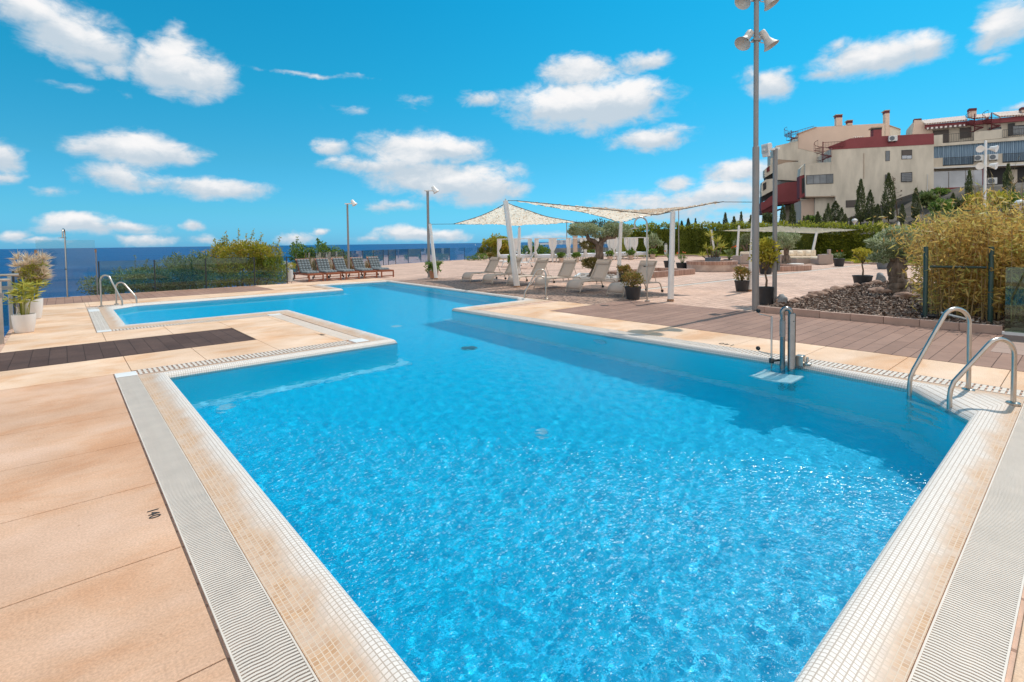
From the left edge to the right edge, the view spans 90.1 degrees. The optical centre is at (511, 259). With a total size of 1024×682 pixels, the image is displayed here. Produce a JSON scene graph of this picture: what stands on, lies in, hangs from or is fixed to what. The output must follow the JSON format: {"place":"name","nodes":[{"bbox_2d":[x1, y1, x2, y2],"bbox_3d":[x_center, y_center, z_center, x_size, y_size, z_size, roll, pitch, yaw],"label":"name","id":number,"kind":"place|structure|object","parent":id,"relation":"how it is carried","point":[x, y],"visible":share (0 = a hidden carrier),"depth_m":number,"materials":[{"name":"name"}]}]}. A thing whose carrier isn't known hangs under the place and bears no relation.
{"place":"outdoors","nodes":[
{"label":"outdoors","id":0,"kind":"place"},
{"bbox_2d":[0,285,308,681],"bbox_3d":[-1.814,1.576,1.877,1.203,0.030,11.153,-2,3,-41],"label":"deck","id":1,"kind":"structure","parent":0,"point":[97,582],"depth_m":2.65,"materials":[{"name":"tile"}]},
{"bbox_2d":[0,278,384,389],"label":"deck","id":2,"kind":"structure","parent":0,"point":[57,325],"depth_m":8.99,"materials":[{"name":"tile"}]},
{"bbox_2d":[2,278,44,332],"bbox_3d":[-9.370,0.857,9.737,0.783,1.067,0.694,-1,2,0],"label":"potted plant","id":3,"kind":"object","parent":2,"relation":"on","point":[24,321],"visible":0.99,"depth_m":9.72,"materials":[{"name":"green plant"}]},
{"bbox_2d":[4,249,56,318],"bbox_3d":[-10.909,0.538,11.632,0.958,1.615,0.904,-1,2,0],"label":"potted plant","id":4,"kind":"object","parent":2,"relation":"on","point":[34,269],"visible":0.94,"depth_m":11.59,"materials":[{"name":"beige plant"}]},
{"bbox_2d":[0,242,606,336],"bbox_3d":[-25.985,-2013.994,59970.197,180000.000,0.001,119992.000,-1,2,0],"label":"sea","id":5,"kind":"structure","parent":0,"point":[81,262],"depth_m":1251.38,"materials":[{"name":"liquid"}]},
{"bbox_2d":[0,256,1023,681],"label":"terrace","id":6,"kind":"structure","parent":0,"point":[728,296],"depth_m":20.23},
{"bbox_2d":[0,278,10,344],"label":"stair railing","id":7,"kind":"object","parent":6,"relation":"on","point":[1,316],"visible":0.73,"depth_m":8.62,"materials":[{"name":"metal"}]},
{"bbox_2d":[0,273,18,328],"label":"stair railing","id":8,"kind":"object","parent":6,"relation":"on","point":[9,283],"visible":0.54,"depth_m":10.25,"materials":[{"name":"metal"}]},
{"bbox_2d":[77,275,114,295],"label":"bush","id":9,"kind":"object","parent":6,"relation":"on","point":[106,285],"visible":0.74,"depth_m":18.53,"materials":[{"name":"green plant"}]},
{"bbox_2d":[87,307,111,332],"bbox_3d":[-9.523,1.366,11.741,0.220,0.096,5.400,-2,3,-41],"label":"drain grate","id":10,"kind":"object","parent":6,"relation":"on","point":[99,321],"visible":0.95,"depth_m":11.23,"materials":[{"name":"white paint"}]},
{"bbox_2d":[0,328,255,371],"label":"dark boardwalk","id":11,"kind":"structure","parent":6,"relation":"on","point":[22,359],"depth_m":8.09,"materials":[{"name":"brown wood"}]},
{"bbox_2d":[43,286,273,304],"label":"boardwalk","id":12,"kind":"structure","parent":6,"relation":"on","point":[78,299],"depth_m":17.04,"materials":[{"name":"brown wood"}]},
{"bbox_2d":[104,249,218,294],"bbox_3d":[-13.783,1.509,19.964,4.591,3.824,2.222,-1,2,0],"label":"bush","id":13,"kind":"object","parent":6,"relation":"on","point":[165,279],"visible":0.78,"depth_m":19.75,"materials":[{"name":"green plant"}]},
{"bbox_2d":[112,315,267,330],"bbox_3d":[-6.664,1.363,10.799,2.810,0.092,0.230,-2,3,-41],"label":"drain grate","id":14,"kind":"object","parent":6,"relation":"on","point":[187,323],"visible":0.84,"depth_m":10.65,"materials":[{"name":"white plastic"}]},
{"bbox_2d":[98,256,287,294],"bbox_3d":[-11.679,0.524,19.309,6.140,1.140,0.040,-2,3,-41],"label":"glass fence","id":15,"kind":"object","parent":6,"relation":"on","point":[205,274],"visible":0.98,"depth_m":19.35,"materials":[{"name":"metal"}]},
{"bbox_2d":[114,371,318,681],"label":"drain grate","id":16,"kind":"object","parent":6,"relation":"on","point":[260,643],"visible":1,"depth_m":2.55,"materials":[{"name":"white paint"}]},
{"bbox_2d":[194,228,285,287],"bbox_3d":[-12.013,0.960,22.438,4.378,4.704,3.037,-1,2,0],"label":"bush","id":17,"kind":"object","parent":6,"relation":"on","point":[265,265],"visible":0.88,"depth_m":22.20,"materials":[{"name":"green plant"}]},
{"bbox_2d":[136,338,368,374],"bbox_3d":[-3.630,1.432,7.568,3.100,0.096,0.310,-2,3,-41],"label":"drain grate","id":18,"kind":"object","parent":6,"relation":"on","point":[277,352],"visible":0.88,"depth_m":7.39,"materials":[{"name":"white paint"}]},
{"bbox_2d":[293,259,323,281],"bbox_3d":[-9.232,0.448,23.090,0.759,0.971,1.950,-3,3,-43],"label":"wooden lounger","id":19,"kind":"object","parent":6,"relation":"on","point":[304,266],"visible":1,"depth_m":23.18,"materials":[{"name":"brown wood"}]},
{"bbox_2d":[267,313,357,339],"bbox_3d":[-4.122,1.346,10.277,0.280,0.096,4.370,-2,3,-41],"label":"drain grate","id":20,"kind":"object","parent":6,"relation":"on","point":[284,317],"visible":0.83,"depth_m":10.02,"materials":[{"name":"white paint"}]},
{"bbox_2d":[287,236,342,269],"bbox_3d":[-12.565,0.708,33.076,3.247,4.500,2.862,0,2,28],"label":"bush","id":21,"kind":"object","parent":6,"relation":"on","point":[309,251],"visible":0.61,"depth_m":32.80,"materials":[{"name":"green plant"}]},
{"bbox_2d":[312,258,341,280],"bbox_3d":[-8.593,0.421,23.651,0.759,0.971,1.950,-2,3,-39],"label":"wooden lounger","id":22,"kind":"object","parent":6,"relation":"on","point":[323,265],"visible":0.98,"depth_m":23.78,"materials":[{"name":"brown wood"}]},
{"bbox_2d":[329,258,359,279],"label":"wooden lounger","id":23,"kind":"object","parent":6,"relation":"on","point":[339,264],"visible":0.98,"depth_m":24.25,"materials":[{"name":"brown wood"}]},
{"bbox_2d":[345,199,356,268],"bbox_3d":[-8.957,-1.313,28.584,0.685,4.111,0.314,-1,2,-12],"label":"lamp post","id":24,"kind":"object","parent":6,"relation":"on","point":[353,203],"visible":0.85,"depth_m":28.51,"materials":[{"name":"metal"}]},
{"bbox_2d":[348,257,376,278],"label":"wooden lounger","id":25,"kind":"object","parent":6,"relation":"on","point":[358,264],"visible":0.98,"depth_m":24.91,"materials":[{"name":"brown wood"}]},
{"bbox_2d":[365,256,393,277],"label":"wooden lounger","id":26,"kind":"object","parent":6,"relation":"on","point":[374,263],"visible":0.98,"depth_m":25.46,"materials":[{"name":"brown wood"}]},
{"bbox_2d":[295,247,509,274],"bbox_3d":[-7.555,-0.260,40.336,3.586,1.170,26.631,0,2,25],"label":"glass fence","id":27,"kind":"object","parent":6,"relation":"on","point":[383,256],"visible":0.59,"depth_m":38.58,"materials":[{"name":"metal"}]},
{"bbox_2d":[425,186,438,277],"bbox_3d":[-3.729,-1.326,24.040,0.685,4.311,0.314,-1,2,-12],"label":"lamp post","id":28,"kind":"object","parent":6,"relation":"on","point":[435,189],"visible":0.97,"depth_m":23.95,"materials":[{"name":"metal"}]},
{"bbox_2d":[478,233,509,258],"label":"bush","id":29,"kind":"object","parent":6,"relation":"on","point":[491,243],"visible":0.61,"depth_m":51.50,"materials":[{"name":"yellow plant"}]},
{"bbox_2d":[497,238,531,261],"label":"day bed","id":30,"kind":"object","parent":6,"relation":"on","point":[499,244],"visible":0.69,"depth_m":42.42,"materials":[{"name":"white fabric"}]},
{"bbox_2d":[521,241,550,257],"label":"bush","id":31,"kind":"object","parent":6,"relation":"on","point":[542,250],"visible":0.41,"depth_m":53.70,"materials":[{"name":"green plant"}]},
{"bbox_2d":[397,278,676,304],"bbox_3d":[-0.421,0.998,18.432,3.580,0.030,12.200,-2,3,-41],"label":"pool deck","id":32,"kind":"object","parent":6,"relation":"on","point":[591,296],"visible":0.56,"depth_m":16.71,"materials":[{"name":"beige stone"}]},
{"bbox_2d":[429,223,437,278],"bbox_3d":[-3.524,-0.393,22.950,0.183,2.541,0.552,-2,3,-39],"label":"sail pole","id":33,"kind":"object","parent":32,"relation":"on","point":[433,253],"visible":0.98,"depth_m":22.89,"materials":[{"name":"white metal"}]},
{"bbox_2d":[461,257,506,281],"bbox_3d":[-1.190,0.390,21.648,2.023,0.992,0.620,-3,3,-43],"label":"lounger","id":34,"kind":"object","parent":32,"relation":"on","point":[492,265],"visible":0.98,"depth_m":21.82,"materials":[{"name":"fabric"}]},
{"bbox_2d":[481,257,527,284],"bbox_3d":[-0.281,0.421,20.400,0.620,0.992,2.023,1,3,45],"label":"lounger","id":35,"kind":"object","parent":32,"relation":"on","point":[490,277],"visible":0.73,"depth_m":20.51,"materials":[{"name":"fabric"}]},
{"bbox_2d":[503,199,519,286],"bbox_3d":[-0.001,-0.567,18.078,0.246,3.139,0.730,1,3,41],"label":"sail pole","id":36,"kind":"object","parent":32,"relation":"on","point":[516,283],"visible":1,"depth_m":18.00,"materials":[{"name":"white metal"}]},
{"bbox_2d":[454,203,618,225],"bbox_3d":[0.318,-1.831,21.700,5.192,0.766,6.712,-2,2,-34],"label":"shade sail","id":37,"kind":"object","parent":36,"relation":"attached to","point":[519,216],"visible":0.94,"depth_m":20.89,"materials":[{"name":"fabric"}]},
{"bbox_2d":[508,200,723,222],"bbox_3d":[3.624,-1.711,16.719,5.195,0.751,6.136,-2,2,-33],"label":"shade sail","id":38,"kind":"object","parent":36,"relation":"attached to","point":[620,215],"visible":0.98,"depth_m":17.44,"materials":[{"name":"fabric"}]},
{"bbox_2d":[506,258,554,285],"bbox_3d":[0.714,0.444,19.332,2.023,0.992,0.620,-3,3,-42],"label":"lounger","id":39,"kind":"object","parent":32,"relation":"on","point":[540,263],"visible":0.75,"depth_m":19.54,"materials":[{"name":"fabric"}]},
{"bbox_2d":[533,258,580,287],"bbox_3d":[1.663,0.472,18.160,2.023,0.992,0.620,-3,3,-44],"label":"lounger","id":40,"kind":"object","parent":32,"relation":"on","point":[567,268],"visible":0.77,"depth_m":18.38,"materials":[{"name":"fabric"}]},
{"bbox_2d":[565,259,615,292],"bbox_3d":[2.617,0.509,16.713,2.023,0.992,0.620,-3,3,-43],"label":"lounger","id":41,"kind":"object","parent":32,"relation":"on","point":[600,269],"visible":0.89,"depth_m":16.88,"materials":[{"name":"fabric"}]},
{"bbox_2d":[620,270,645,299],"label":"potted plant","id":42,"kind":"object","parent":32,"relation":"on","point":[633,290],"visible":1,"depth_m":13.92,"materials":[{"name":"green plant"}]},
{"bbox_2d":[606,260,663,296],"bbox_3d":[3.713,0.540,15.376,2.023,0.992,0.620,-2,3,-40],"label":"lounger","id":43,"kind":"object","parent":32,"relation":"on","point":[617,287],"visible":0.69,"depth_m":15.51,"materials":[{"name":"fabric"}]},
{"bbox_2d":[534,238,570,261],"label":"day bed","id":44,"kind":"object","parent":6,"relation":"on","point":[552,246],"visible":1,"depth_m":41.12,"materials":[{"name":"white fabric"}]},
{"bbox_2d":[573,273,617,281],"bbox_3d":[3.651,0.724,21.983,1.953,0.172,3.336,0,2,15],"label":"olive bed","id":45,"kind":"object","parent":6,"relation":"on","point":[587,276],"visible":0.41,"depth_m":21.09,"materials":[{"name":"white paint"}]},
{"bbox_2d":[567,220,632,276],"bbox_3d":[3.725,-0.462,21.555,2.858,2.549,1.384,-1,2,0],"label":"olive tree","id":46,"kind":"object","parent":45,"relation":"on","point":[590,229],"visible":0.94,"depth_m":21.43,"materials":[{"name":"green plant"}]},
{"bbox_2d":[595,237,628,259],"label":"day bed","id":47,"kind":"object","parent":6,"relation":"on","point":[612,243],"visible":0.52,"depth_m":44.62,"materials":[{"name":"white fabric"}]},
{"bbox_2d":[617,222,622,281],"bbox_3d":[4.269,-0.339,20.315,0.183,2.400,0.369,1,2,39],"label":"sail pole","id":48,"kind":"object","parent":6,"relation":"on","point":[619,245],"visible":0.71,"depth_m":20.28,"materials":[{"name":"white metal"}]},
{"bbox_2d":[616,237,648,258],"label":"day bed","id":49,"kind":"object","parent":6,"relation":"on","point":[633,242],"visible":0.52,"depth_m":45.47,"materials":[{"name":"white fabric"}]},
{"bbox_2d":[630,216,649,300],"bbox_3d":[3.388,-0.024,13.505,0.520,2.241,0.217,-1,2,-8],"label":"shower","id":50,"kind":"object","parent":6,"relation":"on","point":[646,266],"visible":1,"depth_m":13.51,"materials":[{"name":"metal"}]},
{"bbox_2d":[607,267,694,277],"bbox_3d":[6.356,0.593,23.683,4.274,0.240,2.204,-2,3,-39],"label":"brick planter","id":51,"kind":"object","parent":6,"relation":"on","point":[660,272],"visible":0.5,"depth_m":23.36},
{"bbox_2d":[648,232,662,256],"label":"pruned tree","id":52,"kind":"object","parent":6,"relation":"on","point":[652,240],"visible":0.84,"depth_m":49.71,"materials":[{"name":"green plant"}]},
{"bbox_2d":[667,209,674,300],"bbox_3d":[4.201,-0.120,13.476,0.246,2.420,0.176,-2,2,-26],"label":"sail pole","id":53,"kind":"object","parent":6,"relation":"on","point":[670,296],"visible":1,"depth_m":13.43,"materials":[{"name":"white metal"}]},
{"bbox_2d":[686,260,737,271],"bbox_3d":[10.465,0.301,26.780,2.530,0.505,2.530,-1,2,0],"label":"round planter","id":54,"kind":"object","parent":6,"relation":"on","point":[714,266],"visible":0.94,"depth_m":25.72,"materials":[{"name":"brick"}]},
{"bbox_2d":[698,229,728,260],"bbox_3d":[10.548,-0.711,26.759,1.610,1.927,0.930,-1,2,0],"label":"potted plant","id":55,"kind":"object","parent":54,"relation":"on","point":[713,258],"visible":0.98,"depth_m":26.67,"materials":[{"name":"green plant"}]},
{"bbox_2d":[732,230,749,251],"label":"pruned tree","id":56,"kind":"object","parent":6,"relation":"on","point":[745,243],"visible":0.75,"depth_m":42.02,"materials":[{"name":"green plant"}]},
{"bbox_2d":[733,265,751,290],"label":"potted plant","id":57,"kind":"object","parent":6,"relation":"on","point":[741,284],"visible":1,"depth_m":15.76,"materials":[{"name":"green plant"}]},
{"bbox_2d":[471,310,1023,396],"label":"drain grate","id":58,"kind":"object","parent":6,"relation":"on","point":[889,373],"visible":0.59,"depth_m":6.58,"materials":[{"name":"white plastic"}]},
{"bbox_2d":[748,216,751,290],"bbox_3d":[7.396,-0.428,15.763,0.171,2.800,0.284,-2,2,-39],"label":"sail pole","id":59,"kind":"object","parent":6,"relation":"on","point":[750,277],"visible":0.39,"depth_m":15.75,"materials":[{"name":"white metal"}]},
{"bbox_2d":[641,264,870,290],"bbox_3d":[22.619,0.247,31.797,48.135,0.030,0.250,-2,3,-39],"label":"pale strip","id":60,"kind":"object","parent":6,"relation":"on","point":[746,278],"depth_m":20.54,"materials":[{"name":"beige stone"}]},
{"bbox_2d":[735,0,778,309],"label":"speaker pole","id":61,"kind":"object","parent":6,"relation":"on","point":[744,44],"visible":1,"depth_m":11.41,"materials":[{"name":"grey metal"}]},
{"bbox_2d":[733,252,781,263],"bbox_3d":[16.124,-0.163,33.648,2.920,0.780,0.900,-1,2,-8],"label":"wicker sofa","id":62,"kind":"object","parent":6,"relation":"on","point":[742,258],"visible":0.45,"depth_m":33.09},
{"bbox_2d":[746,235,781,304],"bbox_3d":[6.266,0.245,12.633,0.860,1.689,1.009,-1,2,0],"label":"potted plant","id":63,"kind":"object","parent":6,"relation":"on","point":[767,256],"visible":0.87,"depth_m":12.46,"materials":[{"name":"green plant"}]},
{"bbox_2d":[761,143,779,303],"bbox_3d":[6.327,-0.866,12.489,0.483,3.918,0.220,-1,2,-17],"label":"lamp post","id":64,"kind":"object","parent":6,"relation":"on","point":[766,148],"visible":0.94,"depth_m":12.47,"materials":[{"name":"grey metal"}]},
{"bbox_2d":[738,264,811,271],"bbox_3d":[12.893,0.411,26.520,4.754,0.240,2.804,-2,2,-22],"label":"brick planter","id":65,"kind":"object","parent":6,"relation":"on","point":[789,267],"visible":0.31,"depth_m":25.65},
{"bbox_2d":[769,231,801,263],"bbox_3d":[15.936,-0.645,29.947,2.088,2.276,1.608,0,2,21],"label":"pruned tree","id":66,"kind":"object","parent":6,"relation":"on","point":[791,238],"visible":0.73,"depth_m":29.82,"materials":[{"name":"green plant"}]},
{"bbox_2d":[551,300,1023,371],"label":"boardwalk","id":67,"kind":"structure","parent":6,"relation":"on","point":[946,345],"depth_m":8.88,"materials":[{"name":"brown wood"}]},
{"bbox_2d":[780,250,816,260],"bbox_3d":[18.999,-0.231,33.951,2.630,0.820,0.920,-1,2,-4],"label":"wicker sofa","id":68,"kind":"object","parent":6,"relation":"on","point":[801,253],"visible":0.56,"depth_m":33.91,"materials":[{"name":"beige fabric"}]},
{"bbox_2d":[791,308,820,317],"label":"kerb block","id":69,"kind":"structure","parent":6,"relation":"on","point":[806,312],"depth_m":10.49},
{"bbox_2d":[611,219,1013,260],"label":"hedge","id":70,"kind":"object","parent":6,"relation":"on","point":[692,239],"visible":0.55,"depth_m":50.08,"materials":[{"name":"green plant"}]},
{"bbox_2d":[812,231,817,249],"bbox_3d":[20.280,-0.865,34.399,0.592,2.101,0.207,-1,2,0],"label":"sail pole","id":71,"kind":"object","parent":6,"relation":"on","point":[814,241],"visible":0.48,"depth_m":34.33,"materials":[{"name":"white metal"}]},
{"bbox_2d":[716,222,897,233],"bbox_3d":[23.283,-2.623,41.198,8.867,1.194,11.884,-1,2,-14],"label":"shade sail","id":72,"kind":"object","parent":71,"relation":"attached to","point":[793,229],"visible":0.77,"depth_m":39.07,"materials":[{"name":"fabric"}]},
{"bbox_2d":[810,249,832,263],"bbox_3d":[19.177,-0.196,31.701,0.920,0.900,0.900,-1,2,-4],"label":"wicker armchair","id":73,"kind":"object","parent":6,"relation":"on","point":[827,258],"visible":0.97,"depth_m":31.27,"materials":[{"name":"beige wicker"}]},
{"bbox_2d":[820,311,850,319],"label":"kerb block","id":74,"kind":"structure","parent":6,"relation":"on","point":[835,315],"depth_m":10.11,"materials":[{"name":"brown concrete"}]},
{"bbox_2d":[850,247,872,283],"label":"potted plant","id":75,"kind":"object","parent":6,"relation":"on","point":[861,253],"visible":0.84,"depth_m":17.31,"materials":[{"name":"green plant"}]},
{"bbox_2d":[850,313,883,323],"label":"kerb block","id":76,"kind":"structure","parent":6,"relation":"on","point":[867,318],"depth_m":9.71,"materials":[{"name":"brown concrete"}]},
{"bbox_2d":[767,280,1023,329],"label":"bark bed","id":77,"kind":"object","parent":6,"relation":"on","point":[1010,325],"visible":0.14,"depth_m":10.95,"materials":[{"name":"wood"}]},
{"bbox_2d":[863,225,920,292],"bbox_3d":[10.613,0.045,14.212,1.771,2.202,1.123,-1,2,0],"label":"olive tree","id":78,"kind":"object","parent":77,"relation":"on","point":[898,281],"visible":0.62,"depth_m":14.07,"materials":[{"name":"green plant"}]},
{"bbox_2d":[868,177,1023,322],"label":"bamboo","id":79,"kind":"object","parent":77,"relation":"on","point":[961,241],"visible":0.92,"depth_m":9.57,"materials":[{"name":"plant"}]},
{"bbox_2d":[914,154,1023,306],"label":"reed tuft","id":80,"kind":"object","parent":77,"relation":"on","point":[981,199],"visible":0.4,"depth_m":10.74,"materials":[{"name":"green plant"}]},
{"bbox_2d":[884,316,919,326],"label":"kerb block","id":81,"kind":"structure","parent":6,"relation":"on","point":[902,321],"depth_m":9.29,"materials":[{"name":"brown concrete"}]},
{"bbox_2d":[920,319,959,329],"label":"kerb block","id":82,"kind":"structure","parent":6,"relation":"on","point":[948,325],"depth_m":8.88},
{"bbox_2d":[921,246,993,322],"bbox_3d":[8.147,0.466,9.371,1.001,1.420,0.097,1,2,38],"label":"gate frame","id":83,"kind":"object","parent":6,"relation":"on","point":[990,287],"visible":0.74,"depth_m":9.34,"materials":[{"name":"green paint"}]},
{"bbox_2d":[908,404,1023,681],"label":"drain grate","id":84,"kind":"object","parent":6,"relation":"on","point":[970,636],"visible":1,"depth_m":2.28,"materials":[{"name":"white plastic"}]},
{"bbox_2d":[959,322,1002,333],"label":"kerb block","id":85,"kind":"structure","parent":6,"relation":"on","point":[988,328],"depth_m":8.48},
{"bbox_2d":[975,140,998,206],"bbox_3d":[28.581,-3.510,30.827,1.363,7.380,0.456,-1,2,0],"label":"floodlight mast","id":86,"kind":"object","parent":6,"relation":"on","point":[980,166],"visible":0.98,"depth_m":30.74,"materials":[{"name":"grey metal"}]},
{"bbox_2d":[962,190,1013,212],"bbox_3d":[37.212,-2.707,39.973,2.917,5.545,2.401,-1,2,0],"label":"bush","id":87,"kind":"object","parent":6,"relation":"on","point":[998,193],"visible":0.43,"depth_m":39.74,"materials":[{"name":"yellow plant"}]},
{"bbox_2d":[990,327,1023,354],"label":"tile floor","id":88,"kind":"structure","parent":6,"relation":"on","point":[1016,341],"depth_m":7.52,"materials":[{"name":"beige tile"}]},
{"bbox_2d":[0,0,1023,248],"label":"sky","id":89,"kind":"structure","parent":0,"point":[124,123],"materials":[{"name":"blue"}]},
{"bbox_2d":[114,282,968,681],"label":"pool water","id":90,"kind":"structure","parent":0,"point":[454,496],"depth_m":3.46,"materials":[{"name":"blue liquid"}]},
{"bbox_2d":[486,301,1023,681],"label":"deck","id":91,"kind":"structure","parent":0,"point":[979,374],"depth_m":7.37,"materials":[{"name":"stone"}]},
{"bbox_2d":[549,182,1023,253],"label":"hill","id":92,"kind":"structure","parent":0,"point":[906,201],"depth_m":57.72,"materials":[{"name":"green plant"}]},
{"bbox_2d":[759,110,900,220],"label":"house","id":93,"kind":"structure","parent":92,"relation":"on","point":[794,155],"depth_m":77.83,"materials":[{"name":"beige paint"}]},
{"bbox_2d":[854,179,867,224],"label":"cypress","id":94,"kind":"object","parent":92,"relation":"on","point":[860,213],"visible":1,"depth_m":55.63,"materials":[{"name":"green plant"}]},
{"bbox_2d":[794,126,933,222],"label":"house","id":95,"kind":"structure","parent":92,"relation":"on","point":[876,157],"depth_m":68.16,"materials":[{"name":"white paint"}]},
{"bbox_2d":[864,189,875,222],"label":"cypress","id":96,"kind":"object","parent":92,"relation":"on","point":[871,204],"visible":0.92,"depth_m":56.65,"materials":[{"name":"green plant"}]},
{"bbox_2d":[880,172,895,221],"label":"cypress","id":97,"kind":"object","parent":92,"relation":"on","point":[885,196],"visible":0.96,"depth_m":55.57,"materials":[{"name":"green plant"}]},
{"bbox_2d":[911,187,921,219],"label":"cypress","id":98,"kind":"object","parent":92,"relation":"on","point":[915,199],"visible":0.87,"depth_m":54.73,"materials":[{"name":"green plant"}]},
{"bbox_2d":[919,190,939,207],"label":"bush","id":99,"kind":"object","parent":92,"relation":"on","point":[927,197],"visible":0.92,"depth_m":57.46,"materials":[{"name":"green plant"}]},
{"bbox_2d":[928,197,953,223],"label":"bush","id":100,"kind":"object","parent":92,"relation":"on","point":[936,205],"visible":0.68,"depth_m":49.61,"materials":[{"name":"green plant"}]},
{"bbox_2d":[906,107,1023,189],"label":"house","id":101,"kind":"structure","parent":92,"relation":"on","point":[957,142],"depth_m":68.12,"materials":[{"name":"paint"}]},
{"bbox_2d":[962,169,973,214],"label":"cypress","id":102,"kind":"object","parent":92,"relation":"on","point":[968,183],"visible":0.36,"depth_m":49.77,"materials":[{"name":"green plant"}]},
{"bbox_2d":[1001,163,1015,215],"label":"cypress","id":103,"kind":"object","parent":92,"relation":"on","point":[1006,175],"visible":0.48,"depth_m":49.72,"materials":[{"name":"green plant"}]},
{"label":"pool basin","id":104,"kind":"structure","parent":0,"visible":0},
{"bbox_2d":[98,280,1023,681],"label":"pool rim","id":105,"kind":"object","parent":104,"relation":"on","point":[880,626],"visible":0.77,"depth_m":2.68,"materials":[{"name":"tile"}]},
{"bbox_2d":[99,274,137,306],"bbox_3d":[-10.810,1.297,14.060,0.706,1.830,0.578,-1,2,6],"label":"pool ladder","id":106,"kind":"object","parent":105,"relation":"attached to","point":[117,292],"visible":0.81,"depth_m":13.84,"materials":[{"name":"metal"}]},
{"bbox_2d":[756,306,811,368],"bbox_3d":[3.289,1.465,6.317,0.780,1.758,0.572,-2,3,-41],"label":"pool lift","id":107,"kind":"object","parent":105,"relation":"on","point":[794,360],"visible":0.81,"depth_m":6.37,"materials":[{"name":"metal"}]},
{"bbox_2d":[907,307,1020,408],"bbox_3d":[4.425,1.407,5.046,0.740,1.830,0.548,-1,2,-4],"label":"pool ladder","id":108,"kind":"object","parent":105,"relation":"attached to","point":[970,363],"visible":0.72,"depth_m":4.86,"materials":[{"name":"metal"}]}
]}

